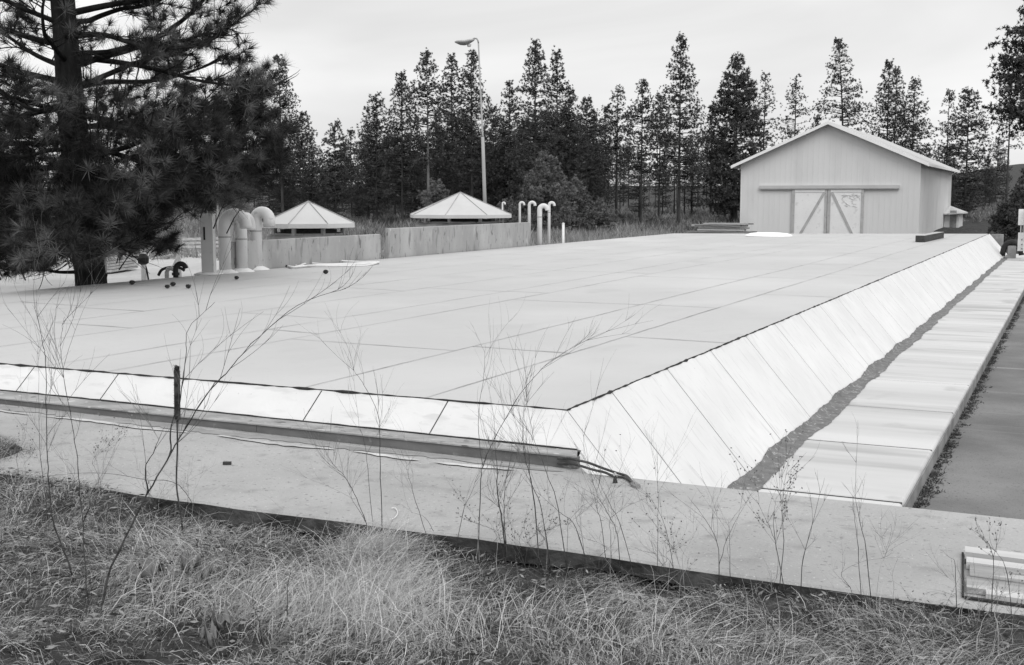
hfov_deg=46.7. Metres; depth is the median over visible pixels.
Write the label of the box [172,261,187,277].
drain spout
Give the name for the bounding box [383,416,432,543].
dead weed
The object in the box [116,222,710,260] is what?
dry weeds
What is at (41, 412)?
dead weed
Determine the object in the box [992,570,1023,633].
weed
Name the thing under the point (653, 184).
pine tree
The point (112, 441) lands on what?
weed
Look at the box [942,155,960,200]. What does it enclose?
pine tree
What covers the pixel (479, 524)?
weed
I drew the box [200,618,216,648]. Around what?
withered leaf
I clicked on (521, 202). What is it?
gooseneck pipe
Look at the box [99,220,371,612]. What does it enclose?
dead weed
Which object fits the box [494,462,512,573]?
weed
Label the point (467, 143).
pine tree
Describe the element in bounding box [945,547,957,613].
dead weed
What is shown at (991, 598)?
weed
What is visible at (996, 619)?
dead weed
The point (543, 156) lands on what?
pine tree
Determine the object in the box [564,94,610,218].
pine tree
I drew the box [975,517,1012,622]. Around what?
dead weed
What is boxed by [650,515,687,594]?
weed
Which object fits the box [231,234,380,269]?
concrete wall
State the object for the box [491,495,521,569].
weed
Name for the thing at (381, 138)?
pine tree
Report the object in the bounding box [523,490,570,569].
weed
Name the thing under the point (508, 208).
young pine
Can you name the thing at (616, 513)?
weed
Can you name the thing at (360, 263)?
puddle
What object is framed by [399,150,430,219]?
pine tree
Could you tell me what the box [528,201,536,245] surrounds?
gooseneck pipe
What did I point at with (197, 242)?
rail fence
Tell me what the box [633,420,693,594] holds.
dead weed
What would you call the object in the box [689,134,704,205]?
pine tree
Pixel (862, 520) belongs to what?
dead weed
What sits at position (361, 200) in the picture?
pine tree
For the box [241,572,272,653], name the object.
dead weed
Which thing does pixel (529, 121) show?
pine tree
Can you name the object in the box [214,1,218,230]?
mast
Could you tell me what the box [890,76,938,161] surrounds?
pine tree
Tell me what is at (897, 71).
pine tree
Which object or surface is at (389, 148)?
pine tree
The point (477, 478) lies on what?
dead weed
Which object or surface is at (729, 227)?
lumber stack
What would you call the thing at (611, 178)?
pine tree
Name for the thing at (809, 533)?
dead weed
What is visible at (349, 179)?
pine tree
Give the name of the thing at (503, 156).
pine tree
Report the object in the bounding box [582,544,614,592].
weed
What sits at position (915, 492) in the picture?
kerb face
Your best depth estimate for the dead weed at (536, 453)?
5.89 m
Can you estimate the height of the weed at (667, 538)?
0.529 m
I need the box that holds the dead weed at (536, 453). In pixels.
[489,334,567,577]
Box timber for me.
[915,232,943,241]
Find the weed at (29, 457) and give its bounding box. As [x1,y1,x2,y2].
[15,432,37,497]
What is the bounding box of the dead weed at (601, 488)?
[554,409,636,589]
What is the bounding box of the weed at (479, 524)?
[456,507,510,562]
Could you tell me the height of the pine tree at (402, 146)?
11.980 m
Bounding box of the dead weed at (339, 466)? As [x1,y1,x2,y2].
[291,412,377,532]
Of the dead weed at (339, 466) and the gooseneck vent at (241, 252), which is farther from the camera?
the gooseneck vent at (241, 252)
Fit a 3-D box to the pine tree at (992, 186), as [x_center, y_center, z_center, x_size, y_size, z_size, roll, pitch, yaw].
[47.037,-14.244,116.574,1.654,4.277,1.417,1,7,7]
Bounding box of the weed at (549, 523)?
[531,466,568,563]
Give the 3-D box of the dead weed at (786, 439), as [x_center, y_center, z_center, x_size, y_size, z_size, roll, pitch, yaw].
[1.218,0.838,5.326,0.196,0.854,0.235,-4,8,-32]
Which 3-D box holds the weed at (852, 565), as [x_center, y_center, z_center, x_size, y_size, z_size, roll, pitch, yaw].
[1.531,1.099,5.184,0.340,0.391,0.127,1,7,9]
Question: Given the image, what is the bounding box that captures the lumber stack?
[687,223,756,232]
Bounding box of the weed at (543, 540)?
[519,503,554,580]
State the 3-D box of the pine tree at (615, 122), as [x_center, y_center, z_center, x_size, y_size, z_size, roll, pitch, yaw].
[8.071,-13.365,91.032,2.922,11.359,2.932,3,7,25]
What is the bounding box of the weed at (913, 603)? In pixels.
[889,582,925,634]
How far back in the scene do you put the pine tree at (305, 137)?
93.58 m
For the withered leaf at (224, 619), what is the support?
on the ground at (980, 226)
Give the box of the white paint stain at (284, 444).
[0,410,514,469]
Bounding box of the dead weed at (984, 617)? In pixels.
[973,580,1002,658]
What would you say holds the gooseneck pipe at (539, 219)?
on the ground at (980, 226)
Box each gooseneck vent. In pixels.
[216,208,251,273]
[234,212,255,271]
[250,206,274,269]
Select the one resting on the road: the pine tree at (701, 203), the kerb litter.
the kerb litter
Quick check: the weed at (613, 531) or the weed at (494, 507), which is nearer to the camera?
the weed at (613, 531)
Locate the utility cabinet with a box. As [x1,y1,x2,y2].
[1017,209,1023,252]
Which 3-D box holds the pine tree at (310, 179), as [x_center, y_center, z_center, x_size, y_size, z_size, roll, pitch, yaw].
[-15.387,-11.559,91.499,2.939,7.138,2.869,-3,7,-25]
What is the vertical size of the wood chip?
0.018 m
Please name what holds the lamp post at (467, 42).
on the ground at (980, 226)
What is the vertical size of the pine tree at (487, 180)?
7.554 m
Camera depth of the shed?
76.96 m
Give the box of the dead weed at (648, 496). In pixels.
[596,434,677,595]
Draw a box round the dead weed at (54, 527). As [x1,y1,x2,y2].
[16,213,80,587]
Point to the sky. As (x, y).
(341, 53)
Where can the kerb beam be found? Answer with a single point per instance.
(448, 445)
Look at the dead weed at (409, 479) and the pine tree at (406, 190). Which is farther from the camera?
the pine tree at (406, 190)
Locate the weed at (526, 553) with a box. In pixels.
[509,531,556,587]
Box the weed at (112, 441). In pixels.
[99,415,133,471]
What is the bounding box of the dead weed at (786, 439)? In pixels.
[765,429,814,595]
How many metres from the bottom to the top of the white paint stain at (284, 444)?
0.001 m
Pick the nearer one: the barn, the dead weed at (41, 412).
the dead weed at (41, 412)
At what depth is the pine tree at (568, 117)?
80.69 m
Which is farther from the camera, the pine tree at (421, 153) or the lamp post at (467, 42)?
the pine tree at (421, 153)
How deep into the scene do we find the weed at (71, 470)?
6.78 m
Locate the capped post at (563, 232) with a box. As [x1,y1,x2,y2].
[562,223,564,242]
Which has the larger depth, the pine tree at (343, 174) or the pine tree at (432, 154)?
the pine tree at (343, 174)
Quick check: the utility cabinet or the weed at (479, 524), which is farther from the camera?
the utility cabinet
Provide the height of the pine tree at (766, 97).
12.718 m
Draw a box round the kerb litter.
[912,297,1023,507]
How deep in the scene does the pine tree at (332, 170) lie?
88.90 m
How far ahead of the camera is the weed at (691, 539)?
5.64 m
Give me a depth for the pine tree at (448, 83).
88.52 m
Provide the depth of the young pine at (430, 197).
67.28 m
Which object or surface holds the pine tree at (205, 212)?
on the ground at (980, 226)
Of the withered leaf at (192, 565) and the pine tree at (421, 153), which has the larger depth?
the pine tree at (421, 153)
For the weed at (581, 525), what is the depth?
5.82 m
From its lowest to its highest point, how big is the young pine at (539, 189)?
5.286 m
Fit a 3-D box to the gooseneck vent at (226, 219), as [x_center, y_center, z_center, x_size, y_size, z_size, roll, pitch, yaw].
[-5.697,-1.816,24.076,0.823,1.410,0.559,-2,7,-15]
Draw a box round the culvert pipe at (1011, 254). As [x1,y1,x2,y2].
[1000,239,1023,258]
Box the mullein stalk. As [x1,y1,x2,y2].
[172,365,183,536]
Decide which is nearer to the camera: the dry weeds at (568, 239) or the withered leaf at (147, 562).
the withered leaf at (147, 562)
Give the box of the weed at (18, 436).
[4,400,32,473]
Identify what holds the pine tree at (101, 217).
on the ground at (980, 226)
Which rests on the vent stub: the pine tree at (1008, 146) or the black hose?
the black hose
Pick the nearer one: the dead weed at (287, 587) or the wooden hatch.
the dead weed at (287, 587)
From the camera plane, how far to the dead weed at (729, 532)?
5.58 m
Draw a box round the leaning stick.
[151,254,172,259]
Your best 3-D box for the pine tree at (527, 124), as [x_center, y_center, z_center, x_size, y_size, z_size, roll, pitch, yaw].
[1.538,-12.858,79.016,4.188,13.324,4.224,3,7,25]
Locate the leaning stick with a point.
(155, 258)
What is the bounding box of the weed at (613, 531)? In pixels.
[591,492,627,585]
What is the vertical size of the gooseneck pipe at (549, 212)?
1.980 m
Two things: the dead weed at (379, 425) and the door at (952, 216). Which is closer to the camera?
the dead weed at (379, 425)
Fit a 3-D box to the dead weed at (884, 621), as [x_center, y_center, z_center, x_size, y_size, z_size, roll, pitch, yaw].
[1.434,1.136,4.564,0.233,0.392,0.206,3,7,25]
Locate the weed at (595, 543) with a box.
[571,513,611,574]
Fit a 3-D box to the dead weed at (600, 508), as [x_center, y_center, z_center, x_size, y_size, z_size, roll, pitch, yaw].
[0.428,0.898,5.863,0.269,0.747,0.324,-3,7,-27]
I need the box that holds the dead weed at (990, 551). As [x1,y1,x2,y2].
[966,511,1006,623]
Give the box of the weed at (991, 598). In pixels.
[965,568,1021,627]
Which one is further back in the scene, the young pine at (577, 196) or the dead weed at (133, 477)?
the young pine at (577, 196)
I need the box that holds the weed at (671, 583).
[645,560,686,609]
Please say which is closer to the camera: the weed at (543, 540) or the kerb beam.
the weed at (543, 540)
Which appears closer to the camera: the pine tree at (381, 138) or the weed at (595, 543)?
the weed at (595, 543)
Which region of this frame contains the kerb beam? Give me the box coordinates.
[0,391,579,468]
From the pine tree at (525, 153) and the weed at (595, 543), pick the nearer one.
the weed at (595, 543)
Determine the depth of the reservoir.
13.52 m
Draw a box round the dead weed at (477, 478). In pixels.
[455,421,505,553]
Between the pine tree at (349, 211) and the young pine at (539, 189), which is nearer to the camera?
the young pine at (539, 189)
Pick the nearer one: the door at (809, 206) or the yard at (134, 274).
the yard at (134, 274)
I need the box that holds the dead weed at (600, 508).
[560,446,633,581]
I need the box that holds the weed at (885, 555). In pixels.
[876,501,895,610]
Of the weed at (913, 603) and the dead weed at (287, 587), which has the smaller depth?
the dead weed at (287, 587)
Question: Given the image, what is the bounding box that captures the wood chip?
[223,461,231,464]
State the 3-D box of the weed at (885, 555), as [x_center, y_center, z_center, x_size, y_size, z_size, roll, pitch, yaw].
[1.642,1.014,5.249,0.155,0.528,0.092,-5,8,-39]
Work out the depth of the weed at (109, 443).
7.06 m
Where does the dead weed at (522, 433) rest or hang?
on the ground at (980, 226)
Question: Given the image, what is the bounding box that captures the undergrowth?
[15,197,1022,237]
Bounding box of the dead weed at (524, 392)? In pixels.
[468,299,656,563]
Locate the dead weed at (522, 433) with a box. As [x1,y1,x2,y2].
[480,371,551,575]
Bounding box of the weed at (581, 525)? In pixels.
[571,480,619,579]
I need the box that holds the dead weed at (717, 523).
[661,462,768,593]
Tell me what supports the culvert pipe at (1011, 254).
on the walkway
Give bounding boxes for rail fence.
[182,237,218,253]
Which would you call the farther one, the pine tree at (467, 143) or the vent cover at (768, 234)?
the pine tree at (467, 143)
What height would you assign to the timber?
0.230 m
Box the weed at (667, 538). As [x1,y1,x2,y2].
[649,501,692,592]
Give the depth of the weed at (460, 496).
6.06 m
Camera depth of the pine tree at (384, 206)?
107.49 m
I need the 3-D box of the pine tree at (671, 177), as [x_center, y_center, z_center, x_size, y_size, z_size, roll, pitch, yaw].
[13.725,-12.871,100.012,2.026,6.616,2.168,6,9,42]
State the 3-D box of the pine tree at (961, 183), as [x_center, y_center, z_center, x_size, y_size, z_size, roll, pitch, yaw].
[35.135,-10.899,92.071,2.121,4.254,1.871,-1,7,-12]
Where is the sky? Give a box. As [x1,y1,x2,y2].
[0,0,1023,187]
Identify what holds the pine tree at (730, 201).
on the ground at (980, 226)
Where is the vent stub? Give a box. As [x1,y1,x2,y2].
[164,266,172,277]
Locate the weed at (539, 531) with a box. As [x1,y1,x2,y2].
[515,511,573,568]
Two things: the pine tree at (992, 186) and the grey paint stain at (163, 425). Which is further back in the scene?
the pine tree at (992, 186)
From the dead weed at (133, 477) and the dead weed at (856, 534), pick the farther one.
the dead weed at (133, 477)
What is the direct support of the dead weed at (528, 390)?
on the ground at (980, 226)
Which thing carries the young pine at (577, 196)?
on the ground at (980, 226)
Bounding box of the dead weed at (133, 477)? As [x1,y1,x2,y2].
[2,462,201,518]
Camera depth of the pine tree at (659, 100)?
94.84 m
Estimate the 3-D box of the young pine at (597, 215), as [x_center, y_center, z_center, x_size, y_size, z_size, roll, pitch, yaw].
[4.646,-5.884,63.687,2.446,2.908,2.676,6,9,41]
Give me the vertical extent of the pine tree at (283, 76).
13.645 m
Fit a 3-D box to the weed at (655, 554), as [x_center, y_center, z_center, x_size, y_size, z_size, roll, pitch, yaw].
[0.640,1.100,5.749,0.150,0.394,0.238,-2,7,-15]
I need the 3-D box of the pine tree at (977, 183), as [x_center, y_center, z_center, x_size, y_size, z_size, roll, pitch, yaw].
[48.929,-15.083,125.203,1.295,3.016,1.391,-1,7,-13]
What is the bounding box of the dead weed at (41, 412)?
[5,292,57,530]
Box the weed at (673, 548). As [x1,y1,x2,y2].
[627,512,699,608]
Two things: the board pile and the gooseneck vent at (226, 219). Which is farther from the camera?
the board pile
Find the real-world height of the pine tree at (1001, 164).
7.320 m
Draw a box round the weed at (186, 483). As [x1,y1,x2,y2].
[173,465,214,515]
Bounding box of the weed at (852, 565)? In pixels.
[826,544,895,614]
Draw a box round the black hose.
[157,266,184,275]
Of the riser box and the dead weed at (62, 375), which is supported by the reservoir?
the riser box
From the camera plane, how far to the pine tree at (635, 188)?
96.57 m
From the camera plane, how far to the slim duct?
24.36 m
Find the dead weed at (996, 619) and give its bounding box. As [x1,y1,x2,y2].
[991,573,1008,661]
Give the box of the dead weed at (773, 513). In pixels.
[728,447,801,597]
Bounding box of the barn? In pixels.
[731,121,959,233]
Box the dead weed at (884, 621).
[861,581,913,662]
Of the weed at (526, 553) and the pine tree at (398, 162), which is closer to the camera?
the weed at (526, 553)
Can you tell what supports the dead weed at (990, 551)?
on the ground at (980, 226)
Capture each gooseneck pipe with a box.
[519,201,524,221]
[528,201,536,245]
[537,203,549,244]
[548,201,555,243]
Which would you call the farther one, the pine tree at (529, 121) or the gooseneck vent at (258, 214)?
the pine tree at (529, 121)
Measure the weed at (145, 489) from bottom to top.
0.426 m
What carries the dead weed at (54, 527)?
on the ground at (980, 226)
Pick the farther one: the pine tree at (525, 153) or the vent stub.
the pine tree at (525, 153)
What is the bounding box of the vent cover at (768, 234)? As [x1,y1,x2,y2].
[745,232,791,236]
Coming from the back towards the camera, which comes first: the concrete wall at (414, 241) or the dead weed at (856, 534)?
the concrete wall at (414, 241)
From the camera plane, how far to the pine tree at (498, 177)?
90.85 m
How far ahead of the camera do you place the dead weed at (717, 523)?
5.55 m
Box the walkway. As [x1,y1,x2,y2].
[758,254,1023,506]
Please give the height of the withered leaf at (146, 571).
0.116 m
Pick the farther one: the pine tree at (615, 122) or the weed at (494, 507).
the pine tree at (615, 122)
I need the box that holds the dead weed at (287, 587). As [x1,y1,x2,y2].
[286,545,303,620]
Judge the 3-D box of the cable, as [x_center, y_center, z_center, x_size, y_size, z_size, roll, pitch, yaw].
[0.587,0.884,7.548,0.168,0.119,0.734,-5,8,-39]
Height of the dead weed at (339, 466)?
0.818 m
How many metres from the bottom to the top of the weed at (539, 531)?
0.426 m
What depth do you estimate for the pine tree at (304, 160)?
118.35 m
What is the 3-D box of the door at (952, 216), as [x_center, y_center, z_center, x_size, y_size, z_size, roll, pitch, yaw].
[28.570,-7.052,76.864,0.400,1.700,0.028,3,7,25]
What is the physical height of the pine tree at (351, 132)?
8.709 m
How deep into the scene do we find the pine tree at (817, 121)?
102.59 m
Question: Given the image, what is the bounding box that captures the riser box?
[194,214,223,275]
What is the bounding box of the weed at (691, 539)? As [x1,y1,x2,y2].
[673,491,701,594]
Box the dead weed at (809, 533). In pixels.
[778,473,829,602]
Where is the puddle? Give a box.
[286,260,379,267]
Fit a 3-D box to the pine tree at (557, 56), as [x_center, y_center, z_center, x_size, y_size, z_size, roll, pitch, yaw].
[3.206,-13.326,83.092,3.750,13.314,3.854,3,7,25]
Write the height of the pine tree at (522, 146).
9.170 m
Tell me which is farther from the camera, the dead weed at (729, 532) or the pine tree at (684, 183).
the pine tree at (684, 183)
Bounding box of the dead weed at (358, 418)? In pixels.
[333,316,403,527]
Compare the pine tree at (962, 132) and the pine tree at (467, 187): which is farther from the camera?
the pine tree at (467, 187)
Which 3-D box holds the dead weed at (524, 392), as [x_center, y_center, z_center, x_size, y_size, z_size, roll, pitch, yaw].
[0.283,0.517,6.049,1.033,1.443,0.392,-1,7,-6]
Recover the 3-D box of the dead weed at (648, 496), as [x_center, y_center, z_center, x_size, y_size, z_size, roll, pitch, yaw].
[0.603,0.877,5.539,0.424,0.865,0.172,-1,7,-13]
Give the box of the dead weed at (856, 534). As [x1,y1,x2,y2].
[844,477,862,605]
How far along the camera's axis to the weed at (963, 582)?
5.00 m
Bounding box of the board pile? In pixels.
[107,255,138,271]
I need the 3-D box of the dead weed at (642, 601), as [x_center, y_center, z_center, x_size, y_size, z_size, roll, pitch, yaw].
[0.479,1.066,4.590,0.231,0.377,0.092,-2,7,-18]
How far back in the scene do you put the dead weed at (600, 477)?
5.65 m
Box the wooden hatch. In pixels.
[962,546,1023,607]
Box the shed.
[944,206,967,227]
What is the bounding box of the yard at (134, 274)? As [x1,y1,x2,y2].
[0,245,383,292]
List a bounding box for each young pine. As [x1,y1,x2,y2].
[416,178,450,219]
[496,196,525,222]
[515,150,577,231]
[551,174,592,231]
[575,197,619,231]
[986,194,1022,245]
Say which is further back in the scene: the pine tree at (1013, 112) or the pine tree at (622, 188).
the pine tree at (622, 188)
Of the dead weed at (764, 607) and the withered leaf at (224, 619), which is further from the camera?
the dead weed at (764, 607)
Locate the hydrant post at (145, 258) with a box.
[130,247,148,279]
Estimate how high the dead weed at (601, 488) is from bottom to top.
1.007 m
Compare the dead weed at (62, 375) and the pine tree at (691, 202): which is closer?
the dead weed at (62, 375)
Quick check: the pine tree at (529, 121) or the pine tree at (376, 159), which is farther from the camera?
the pine tree at (529, 121)
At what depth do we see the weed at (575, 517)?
5.82 m
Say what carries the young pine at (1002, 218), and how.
on the ground at (980, 226)
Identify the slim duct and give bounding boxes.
[230,220,234,241]
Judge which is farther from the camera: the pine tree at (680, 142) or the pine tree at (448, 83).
the pine tree at (448, 83)
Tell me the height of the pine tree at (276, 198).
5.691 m
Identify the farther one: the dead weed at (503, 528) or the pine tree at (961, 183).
the pine tree at (961, 183)
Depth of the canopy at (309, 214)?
28.33 m
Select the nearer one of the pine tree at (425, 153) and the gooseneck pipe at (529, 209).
the gooseneck pipe at (529, 209)
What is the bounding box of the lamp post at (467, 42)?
[455,37,486,218]
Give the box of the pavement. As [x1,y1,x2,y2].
[0,404,1023,629]
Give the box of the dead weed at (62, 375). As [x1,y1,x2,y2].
[0,247,116,612]
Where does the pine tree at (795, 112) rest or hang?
on the ground at (980, 226)
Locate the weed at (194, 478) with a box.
[171,448,203,519]
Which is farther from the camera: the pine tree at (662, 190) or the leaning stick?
the pine tree at (662, 190)
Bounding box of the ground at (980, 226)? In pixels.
[0,164,1023,664]
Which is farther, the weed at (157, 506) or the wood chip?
the wood chip
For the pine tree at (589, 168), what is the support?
on the ground at (980, 226)
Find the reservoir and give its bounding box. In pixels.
[0,233,1006,490]
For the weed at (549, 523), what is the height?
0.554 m
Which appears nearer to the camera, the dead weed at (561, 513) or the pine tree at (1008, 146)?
the dead weed at (561, 513)
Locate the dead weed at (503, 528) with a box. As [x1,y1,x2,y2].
[476,350,530,570]
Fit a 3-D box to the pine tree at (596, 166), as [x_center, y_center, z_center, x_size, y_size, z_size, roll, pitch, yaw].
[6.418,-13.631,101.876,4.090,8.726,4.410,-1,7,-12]
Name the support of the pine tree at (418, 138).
on the ground at (980, 226)
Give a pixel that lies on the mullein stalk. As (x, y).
(175, 385)
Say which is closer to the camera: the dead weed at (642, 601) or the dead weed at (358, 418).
the dead weed at (642, 601)
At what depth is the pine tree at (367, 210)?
98.41 m
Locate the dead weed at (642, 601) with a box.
[619,566,664,643]
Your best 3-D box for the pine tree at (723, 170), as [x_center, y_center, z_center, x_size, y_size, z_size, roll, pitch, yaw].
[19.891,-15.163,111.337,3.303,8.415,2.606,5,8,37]
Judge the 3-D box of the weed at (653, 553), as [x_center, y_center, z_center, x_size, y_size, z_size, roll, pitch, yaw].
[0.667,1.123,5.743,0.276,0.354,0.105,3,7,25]
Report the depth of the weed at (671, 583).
5.25 m
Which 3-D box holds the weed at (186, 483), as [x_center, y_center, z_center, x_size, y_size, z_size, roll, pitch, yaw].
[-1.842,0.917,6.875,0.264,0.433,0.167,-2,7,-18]
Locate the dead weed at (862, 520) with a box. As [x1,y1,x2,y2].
[841,420,872,610]
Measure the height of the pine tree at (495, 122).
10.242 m
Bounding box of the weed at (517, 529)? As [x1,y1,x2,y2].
[497,496,536,572]
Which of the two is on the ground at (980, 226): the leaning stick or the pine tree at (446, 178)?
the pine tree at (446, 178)
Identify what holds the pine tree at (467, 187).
on the ground at (980, 226)
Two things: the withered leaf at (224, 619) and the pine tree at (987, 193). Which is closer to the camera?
the withered leaf at (224, 619)
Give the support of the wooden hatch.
on the pavement
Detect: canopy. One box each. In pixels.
[262,201,354,239]
[410,192,511,226]
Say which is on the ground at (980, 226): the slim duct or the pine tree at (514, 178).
the pine tree at (514, 178)
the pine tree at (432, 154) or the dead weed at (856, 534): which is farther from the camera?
the pine tree at (432, 154)
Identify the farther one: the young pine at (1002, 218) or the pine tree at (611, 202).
the pine tree at (611, 202)
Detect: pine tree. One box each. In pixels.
[0,0,307,288]
[190,152,220,213]
[253,147,289,210]
[261,54,305,212]
[267,168,294,213]
[273,167,299,212]
[278,110,326,205]
[288,143,311,195]
[294,136,329,206]
[312,118,357,213]
[319,156,348,216]
[336,152,350,208]
[339,127,361,216]
[342,167,365,214]
[344,162,354,205]
[349,120,385,217]
[350,91,400,223]
[350,174,367,216]
[352,147,379,217]
[356,162,390,214]
[365,114,383,191]
[378,69,424,223]
[378,129,400,210]
[379,124,408,213]
[389,133,409,206]
[392,145,417,210]
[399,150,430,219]
[400,47,453,220]
[407,146,432,210]
[416,130,435,205]
[421,116,450,189]
[426,124,455,200]
[426,127,468,218]
[433,52,470,218]
[442,113,490,202]
[443,49,497,218]
[454,125,489,198]
[466,131,500,218]
[473,103,515,219]
[473,124,512,206]
[486,80,531,202]
[491,127,525,210]
[497,140,527,214]
[504,38,566,224]
[511,113,547,212]
[516,126,530,201]
[519,111,536,160]
[520,111,578,218]
[530,45,582,212]
[544,84,594,223]
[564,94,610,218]
[567,122,599,212]
[576,124,609,212]
[582,108,619,210]
[589,103,621,212]
[591,154,615,207]
[599,84,635,220]
[608,134,626,181]
[611,153,630,208]
[618,139,637,206]
[619,78,662,221]
[627,150,651,218]
[642,91,676,218]
[650,33,710,223]
[650,163,673,212]
[650,169,660,204]
[664,143,684,213]
[674,144,696,215]
[675,141,704,213]
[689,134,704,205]
[692,130,728,214]
[696,113,724,214]
[698,51,773,221]
[712,134,737,194]
[746,70,781,150]
[768,73,818,145]
[810,113,822,128]
[813,36,875,134]
[865,58,910,145]
[877,65,911,148]
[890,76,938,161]
[929,88,965,199]
[936,86,997,217]
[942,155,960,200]
[952,165,976,211]
[973,179,981,199]
[975,159,997,206]
[981,137,1012,199]
[982,0,1023,137]
[982,166,999,203]
[988,82,1023,199]
[1004,168,1023,219]
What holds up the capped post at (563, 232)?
on the ground at (980, 226)
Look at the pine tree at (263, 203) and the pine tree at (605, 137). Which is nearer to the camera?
the pine tree at (605, 137)
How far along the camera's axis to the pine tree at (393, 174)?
114.90 m
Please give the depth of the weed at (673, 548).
5.20 m
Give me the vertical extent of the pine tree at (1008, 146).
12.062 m
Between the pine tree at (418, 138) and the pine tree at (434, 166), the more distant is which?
the pine tree at (434, 166)
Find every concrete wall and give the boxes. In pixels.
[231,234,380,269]
[385,222,529,258]
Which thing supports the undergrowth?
on the ground at (980, 226)
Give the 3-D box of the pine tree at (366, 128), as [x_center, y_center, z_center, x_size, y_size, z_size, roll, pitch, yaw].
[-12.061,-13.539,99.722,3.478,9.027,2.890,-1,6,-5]
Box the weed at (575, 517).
[566,474,616,542]
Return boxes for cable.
[557,457,640,488]
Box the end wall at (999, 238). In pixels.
[991,234,1003,245]
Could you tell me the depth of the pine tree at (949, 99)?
106.46 m
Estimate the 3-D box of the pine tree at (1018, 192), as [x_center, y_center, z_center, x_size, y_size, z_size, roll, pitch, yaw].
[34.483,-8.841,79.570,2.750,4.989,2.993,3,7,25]
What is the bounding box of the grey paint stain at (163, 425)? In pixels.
[0,406,559,470]
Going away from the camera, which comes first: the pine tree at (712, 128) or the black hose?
the black hose
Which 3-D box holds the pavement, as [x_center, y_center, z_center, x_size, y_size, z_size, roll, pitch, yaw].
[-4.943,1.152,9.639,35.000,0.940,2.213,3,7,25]
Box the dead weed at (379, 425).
[303,301,393,537]
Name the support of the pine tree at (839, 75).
on the ground at (980, 226)
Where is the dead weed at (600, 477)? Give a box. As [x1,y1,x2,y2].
[569,364,619,583]
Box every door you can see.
[791,189,827,233]
[826,189,863,233]
[949,210,956,227]
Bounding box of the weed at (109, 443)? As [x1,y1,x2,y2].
[92,415,132,494]
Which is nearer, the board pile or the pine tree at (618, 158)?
the board pile
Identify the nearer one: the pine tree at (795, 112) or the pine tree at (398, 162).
the pine tree at (795, 112)
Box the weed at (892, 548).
[867,515,921,609]
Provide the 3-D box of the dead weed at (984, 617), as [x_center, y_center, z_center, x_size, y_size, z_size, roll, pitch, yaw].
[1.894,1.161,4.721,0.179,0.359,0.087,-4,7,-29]
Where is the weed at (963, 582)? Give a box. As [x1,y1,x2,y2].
[926,543,1000,628]
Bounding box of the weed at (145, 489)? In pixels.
[125,461,168,517]
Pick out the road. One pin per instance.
(984, 474)
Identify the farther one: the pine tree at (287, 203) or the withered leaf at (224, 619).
the pine tree at (287, 203)
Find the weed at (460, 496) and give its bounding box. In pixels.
[444,475,478,556]
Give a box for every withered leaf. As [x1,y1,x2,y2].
[126,560,152,586]
[139,558,164,576]
[180,552,200,574]
[195,565,209,585]
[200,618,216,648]
[210,600,231,633]
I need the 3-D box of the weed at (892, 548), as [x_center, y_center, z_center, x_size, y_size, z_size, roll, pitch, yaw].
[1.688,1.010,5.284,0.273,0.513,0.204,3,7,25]
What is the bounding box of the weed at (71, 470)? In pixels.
[61,438,76,513]
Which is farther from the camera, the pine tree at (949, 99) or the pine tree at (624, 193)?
the pine tree at (624, 193)
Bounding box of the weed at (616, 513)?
[600,475,647,582]
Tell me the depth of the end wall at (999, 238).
50.48 m
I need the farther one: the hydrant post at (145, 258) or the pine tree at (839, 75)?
the pine tree at (839, 75)
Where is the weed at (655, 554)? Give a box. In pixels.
[635,524,667,591]
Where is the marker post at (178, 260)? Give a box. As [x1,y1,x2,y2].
[177,239,181,276]
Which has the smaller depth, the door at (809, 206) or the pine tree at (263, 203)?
the door at (809, 206)
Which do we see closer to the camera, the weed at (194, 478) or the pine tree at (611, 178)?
the weed at (194, 478)
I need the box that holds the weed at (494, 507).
[478,459,519,561]
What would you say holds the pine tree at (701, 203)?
on the ground at (980, 226)
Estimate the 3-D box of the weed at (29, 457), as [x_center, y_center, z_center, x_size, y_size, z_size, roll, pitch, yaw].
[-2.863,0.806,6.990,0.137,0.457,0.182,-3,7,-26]
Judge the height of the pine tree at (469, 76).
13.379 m
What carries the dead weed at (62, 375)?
on the ground at (980, 226)
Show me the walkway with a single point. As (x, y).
(950, 350)
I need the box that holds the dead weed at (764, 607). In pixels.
[754,558,784,663]
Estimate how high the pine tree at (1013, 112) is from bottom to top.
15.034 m
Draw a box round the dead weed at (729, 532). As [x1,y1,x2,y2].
[695,476,749,593]
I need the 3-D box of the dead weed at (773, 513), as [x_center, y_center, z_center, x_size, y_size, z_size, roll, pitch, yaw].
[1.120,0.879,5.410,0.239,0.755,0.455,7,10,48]
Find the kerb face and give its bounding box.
[904,290,1023,507]
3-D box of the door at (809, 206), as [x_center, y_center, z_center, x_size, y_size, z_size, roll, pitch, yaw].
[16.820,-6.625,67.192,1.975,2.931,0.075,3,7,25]
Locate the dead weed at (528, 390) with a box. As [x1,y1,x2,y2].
[471,326,553,574]
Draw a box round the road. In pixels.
[913,296,1023,519]
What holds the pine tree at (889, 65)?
on the ground at (980, 226)
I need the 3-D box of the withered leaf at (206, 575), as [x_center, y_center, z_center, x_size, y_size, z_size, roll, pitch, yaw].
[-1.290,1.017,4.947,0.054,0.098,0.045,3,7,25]
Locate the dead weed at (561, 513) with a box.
[518,451,591,581]
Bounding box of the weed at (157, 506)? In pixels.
[146,481,177,529]
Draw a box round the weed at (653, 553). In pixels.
[620,526,669,592]
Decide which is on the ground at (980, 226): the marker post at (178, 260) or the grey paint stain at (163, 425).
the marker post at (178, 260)

